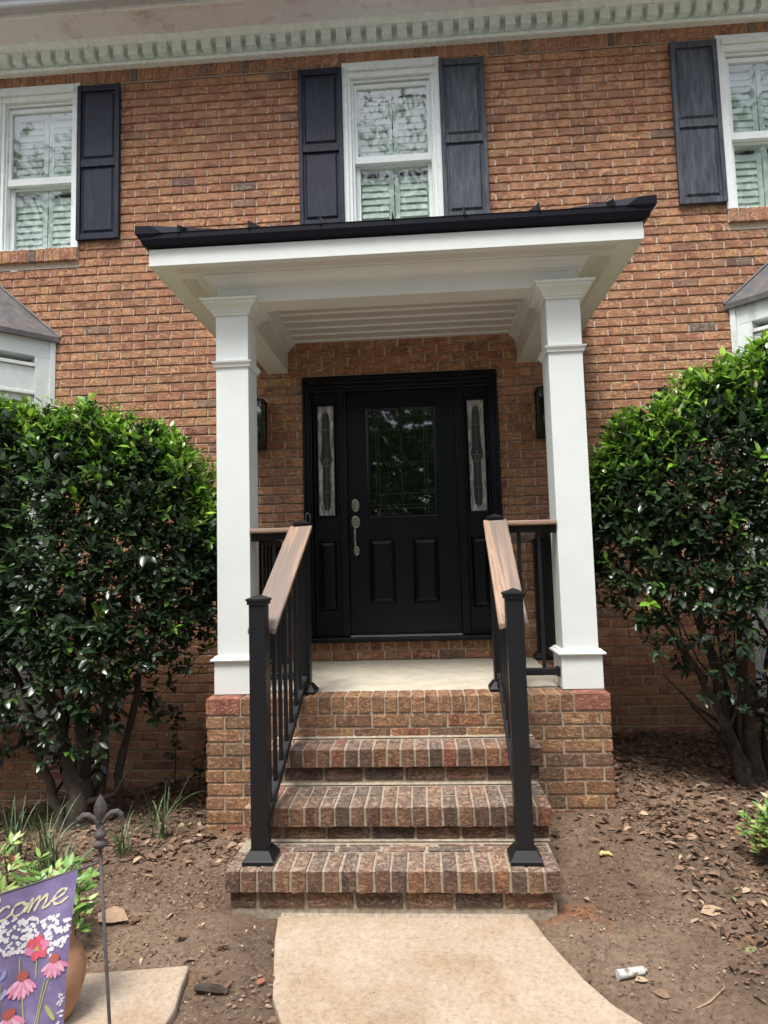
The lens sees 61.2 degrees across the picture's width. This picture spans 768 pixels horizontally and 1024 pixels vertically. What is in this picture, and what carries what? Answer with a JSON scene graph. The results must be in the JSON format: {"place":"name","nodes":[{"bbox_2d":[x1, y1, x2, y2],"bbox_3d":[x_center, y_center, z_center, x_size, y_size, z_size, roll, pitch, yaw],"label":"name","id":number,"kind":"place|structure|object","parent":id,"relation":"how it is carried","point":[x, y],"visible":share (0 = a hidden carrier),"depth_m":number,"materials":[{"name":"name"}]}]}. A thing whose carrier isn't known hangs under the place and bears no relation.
{"place":"outdoors","nodes":[
{"label":"outdoors","id":0,"kind":"place"},
{"bbox_2d":[0,658,767,1023],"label":"ground","id":1,"kind":"structure","parent":0,"point":[626,936],"depth_m":2.90,"materials":[{"name":"soil"}]},
{"bbox_2d":[0,795,65,864],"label":"liriope tuft","id":2,"kind":"object","parent":1,"relation":"on","point":[19,847],"visible":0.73,"depth_m":3.52,"materials":[{"name":"green plant"}]},
{"bbox_2d":[8,790,88,870],"bbox_3d":[-1.782,1.688,3.407,0.489,0.386,0.401,2,-6,-33],"label":"liriope tuft","id":3,"kind":"object","parent":1,"relation":"on","point":[47,864],"visible":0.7,"depth_m":3.40,"materials":[{"name":"green plant"}]},
{"bbox_2d":[0,830,97,934],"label":"nandina plant","id":4,"kind":"object","parent":1,"relation":"on","point":[15,861],"visible":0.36,"depth_m":2.89,"materials":[{"name":"green plant"}]},
{"bbox_2d":[0,794,123,1023],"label":"flag stand","id":5,"kind":"object","parent":1,"relation":"on","point":[98,819],"visible":1,"depth_m":1.57,"materials":[{"name":"metal"}]},
{"bbox_2d":[0,870,77,1023],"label":"garden flag","id":6,"kind":"object","parent":5,"relation":"attached to","point":[35,925],"visible":1,"depth_m":1.55,"materials":[{"name":"purple fabric"}]},
{"bbox_2d":[41,840,97,870],"bbox_3d":[-1.617,1.760,3.219,0.269,0.220,0.402,-4,-6,29],"label":"plant","id":7,"kind":"object","parent":1,"relation":"on","point":[63,858],"visible":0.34,"depth_m":3.27,"materials":[{"name":"green plant"}]},
{"bbox_2d":[75,890,107,921],"bbox_3d":[-1.363,1.795,2.952,0.171,0.137,0.158,-2,-5,3],"label":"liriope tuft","id":8,"kind":"object","parent":1,"relation":"on","point":[76,917],"visible":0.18,"depth_m":2.96,"materials":[{"name":"green plant"}]},
{"bbox_2d":[0,390,217,831],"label":"holly bush","id":9,"kind":"object","parent":1,"relation":"on","point":[63,449],"visible":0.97,"depth_m":3.96,"materials":[{"name":"green plant"}]},
{"bbox_2d":[97,906,127,922],"bbox_3d":[-1.242,1.843,2.973,0.152,0.024,0.114,0,-5,-14],"label":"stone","id":10,"kind":"object","parent":1,"relation":"on","point":[115,914],"visible":0.94,"depth_m":2.97,"materials":[{"name":"beige stone"}]},
{"bbox_2d":[64,966,188,1023],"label":"paving slab","id":11,"kind":"structure","parent":1,"relation":"on","point":[148,996],"depth_m":2.39,"materials":[{"name":"concrete"}]},
{"bbox_2d":[64,919,86,1021],"bbox_3d":[-1.184,1.629,2.295,0.244,0.295,0.244,-2,-5,3],"label":"terracotta pot","id":12,"kind":"object","parent":11,"relation":"on","point":[76,967],"visible":0.16,"depth_m":2.27,"materials":[{"name":"orange ceramic"}]},
{"bbox_2d":[22,853,105,923],"bbox_3d":[-1.158,1.391,2.317,0.267,0.294,0.299,-2,-5,3],"label":"nandina plant","id":13,"kind":"object","parent":12,"relation":"in","point":[81,906],"visible":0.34,"depth_m":2.34,"materials":[{"name":"green plant"}]},
{"bbox_2d":[105,802,155,858],"bbox_3d":[-1.439,1.733,3.552,0.318,0.266,0.349,-6,-6,40],"label":"liriope tuft","id":14,"kind":"object","parent":1,"relation":"on","point":[122,851],"visible":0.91,"depth_m":3.52,"materials":[{"name":"green plant"}]},
{"bbox_2d":[140,776,199,838],"bbox_3d":[-1.243,1.683,3.712,0.424,0.344,0.358,-5,-6,32],"label":"liriope tuft","id":15,"kind":"object","parent":1,"relation":"on","point":[162,833],"visible":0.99,"depth_m":3.70,"materials":[{"name":"green plant"}]},
{"bbox_2d":[164,705,207,797],"bbox_3d":[-1.384,1.735,4.666,0.534,0.632,0.173,-5,-6,37],"label":"holly seedling","id":16,"kind":"object","parent":1,"relation":"on","point":[172,727],"visible":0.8,"depth_m":4.77,"materials":[{"name":"green plant"}]},
{"bbox_2d":[194,983,229,994],"bbox_3d":[-0.647,1.788,2.435,0.138,0.036,0.034,-2,-5,9],"label":"bark chunk","id":17,"kind":"object","parent":1,"relation":"on","point":[212,988],"visible":1,"depth_m":2.42,"materials":[{"name":"wood"}]},
{"bbox_2d":[257,978,264,983],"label":"fallen leaf","id":18,"kind":"object","parent":1,"relation":"on","point":[259,981],"visible":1,"depth_m":2.48,"materials":[{"name":"red plant"}]},
{"bbox_2d":[0,0,767,808],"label":"brick house","id":19,"kind":"structure","parent":1,"relation":"on","point":[398,472],"depth_m":5.55,"materials":[{"name":"brick"}]},
{"bbox_2d":[0,285,60,727],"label":"bay window","id":20,"kind":"structure","parent":19,"relation":"in","point":[24,336],"depth_m":5.54,"materials":[{"name":"white paint"}]},
{"bbox_2d":[0,83,80,251],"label":"window","id":21,"kind":"structure","parent":19,"relation":"in","point":[38,124],"depth_m":5.92,"materials":[{"name":"white paint"}]},
{"bbox_2d":[257,398,266,449],"bbox_3d":[-1.063,-0.740,5.435,0.148,0.420,0.159,-2,-5,3],"label":"wall lantern","id":22,"kind":"object","parent":19,"relation":"attached to","point":[262,424],"depth_m":5.47,"materials":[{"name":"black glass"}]},
{"bbox_2d":[341,56,443,221],"bbox_3d":[0.079,-3.182,5.768,0.853,1.575,0.305,-2,-5,3],"label":"window","id":23,"kind":"structure","parent":19,"relation":"in","point":[392,147],"depth_m":5.72,"materials":[{"name":"white paint"}]},
{"bbox_2d":[302,358,503,636],"bbox_3d":[0.163,-0.085,5.534,1.800,2.400,0.329,-2,-5,3],"label":"front door","id":24,"kind":"structure","parent":19,"relation":"in","point":[405,577],"depth_m":5.44,"materials":[{"name":"black paint"}]},
{"bbox_2d":[534,386,545,438],"bbox_3d":[1.315,-0.817,5.291,0.148,0.420,0.159,-2,-5,3],"label":"wall lantern","id":25,"kind":"object","parent":19,"relation":"attached to","point":[540,412],"depth_m":5.32,"materials":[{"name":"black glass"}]},
{"bbox_2d":[713,32,767,210],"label":"window","id":26,"kind":"structure","parent":19,"relation":"in","point":[742,58],"depth_m":5.54,"materials":[{"name":"white paint"}]},
{"bbox_2d":[723,261,767,711],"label":"bay window","id":27,"kind":"structure","parent":19,"relation":"in","point":[747,306],"depth_m":5.23,"materials":[{"name":"white paint"}]},
{"bbox_2d":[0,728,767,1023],"bbox_3d":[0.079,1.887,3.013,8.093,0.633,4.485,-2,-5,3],"label":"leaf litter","id":28,"kind":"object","parent":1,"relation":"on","point":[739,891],"visible":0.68,"depth_m":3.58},
{"bbox_2d":[225,733,561,920],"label":"brick steps","id":29,"kind":"structure","parent":1,"relation":"on","point":[420,826],"depth_m":3.18,"materials":[{"name":"brown brick"}]},
{"bbox_2d":[242,520,318,865],"bbox_3d":[-0.543,0.838,3.557,0.153,1.657,1.045,-2,-5,7],"label":"stair railing","id":30,"kind":"object","parent":29,"relation":"on","point":[268,606],"visible":1,"depth_m":3.35,"materials":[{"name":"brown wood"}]},
{"bbox_2d":[483,514,543,865],"bbox_3d":[0.661,0.799,3.484,0.148,1.657,1.039,-2,-5,5],"label":"stair railing","id":31,"kind":"object","parent":29,"relation":"on","point":[510,623],"visible":1,"depth_m":3.02,"materials":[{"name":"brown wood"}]},
{"bbox_2d":[135,195,656,831],"bbox_3d":[0.130,-0.036,4.559,3.123,4.686,1.648,-2,-5,3],"label":"front porch","id":32,"kind":"object","parent":1,"relation":"on","point":[535,283],"visible":0.52,"depth_m":4.00,"materials":[{"name":"wood"}]},
{"bbox_2d":[249,528,293,680],"bbox_3d":[-0.680,0.574,4.058,0.278,0.940,0.142,-2,-5,3],"label":"porch railing","id":33,"kind":"object","parent":32,"relation":"attached to","point":[272,534],"visible":0.42,"depth_m":4.07,"materials":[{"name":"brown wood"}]},
{"bbox_2d":[258,540,287,664],"bbox_3d":[-0.879,0.678,4.796,0.145,1.013,1.147,-2,-5,3],"label":"porch railing","id":34,"kind":"object","parent":32,"relation":"attached to","point":[265,566],"visible":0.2,"depth_m":4.88,"materials":[{"name":"black metal"}]},
{"bbox_2d":[507,519,560,675],"bbox_3d":[0.898,0.523,3.963,0.325,0.940,0.142,-2,-5,3],"label":"porch railing","id":35,"kind":"object","parent":32,"relation":"attached to","point":[517,527],"visible":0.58,"depth_m":3.95,"materials":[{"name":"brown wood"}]},
{"bbox_2d":[529,532,555,659],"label":"balusters","id":36,"kind":"object","parent":32,"relation":"attached to","point":[548,594],"visible":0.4,"depth_m":4.91,"materials":[{"name":"black metal"}]},
{"bbox_2d":[599,850,612,856],"bbox_3d":[1.106,1.703,3.242,0.068,0.024,0.030,-2,-5,11],"label":"root piece","id":37,"kind":"object","parent":1,"relation":"on","point":[602,853],"visible":1,"depth_m":3.24,"materials":[{"name":"beige wood"}]},
{"bbox_2d":[615,966,647,979],"bbox_3d":[0.933,1.728,2.440,0.127,0.035,0.034,0,-5,-15],"label":"plastic pipe piece","id":38,"kind":"object","parent":1,"relation":"on","point":[627,973],"visible":1,"depth_m":2.43,"materials":[{"name":"white plastic"}]},
{"bbox_2d":[588,329,767,786],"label":"holly bush","id":39,"kind":"object","parent":1,"relation":"on","point":[628,460],"visible":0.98,"depth_m":3.91,"materials":[{"name":"green plant"}]},
{"bbox_2d":[693,978,724,1010],"bbox_3d":[1.177,1.733,2.328,0.236,0.019,0.035,2,-6,-39],"label":"fallen twig","id":40,"kind":"object","parent":1,"relation":"on","point":[709,1001],"visible":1,"depth_m":2.29,"materials":[{"name":"brown wood"}]},
{"bbox_2d":[701,905,723,915],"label":"fallen leaf","id":41,"kind":"object","parent":1,"relation":"on","point":[706,910],"visible":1,"depth_m":2.80,"materials":[{"name":"beige plant"}]},
{"bbox_2d":[745,947,755,952],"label":"fallen leaf","id":42,"kind":"object","parent":1,"relation":"on","point":[747,949],"visible":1,"depth_m":2.54,"materials":[{"name":"green plant"}]},
{"bbox_2d":[735,781,767,869],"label":"nandina plant","id":43,"kind":"object","parent":1,"relation":"on","point":[760,835],"visible":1,"depth_m":3.12,"materials":[{"name":"green plant"}]},
{"bbox_2d":[78,858,766,1023],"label":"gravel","id":44,"kind":"structure","parent":0,"point":[243,995],"depth_m":2.64,"materials":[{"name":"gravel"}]},
{"bbox_2d":[273,917,642,1023],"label":"path","id":45,"kind":"structure","parent":0,"point":[346,970],"depth_m":2.47,"materials":[{"name":"concrete"}]}
]}

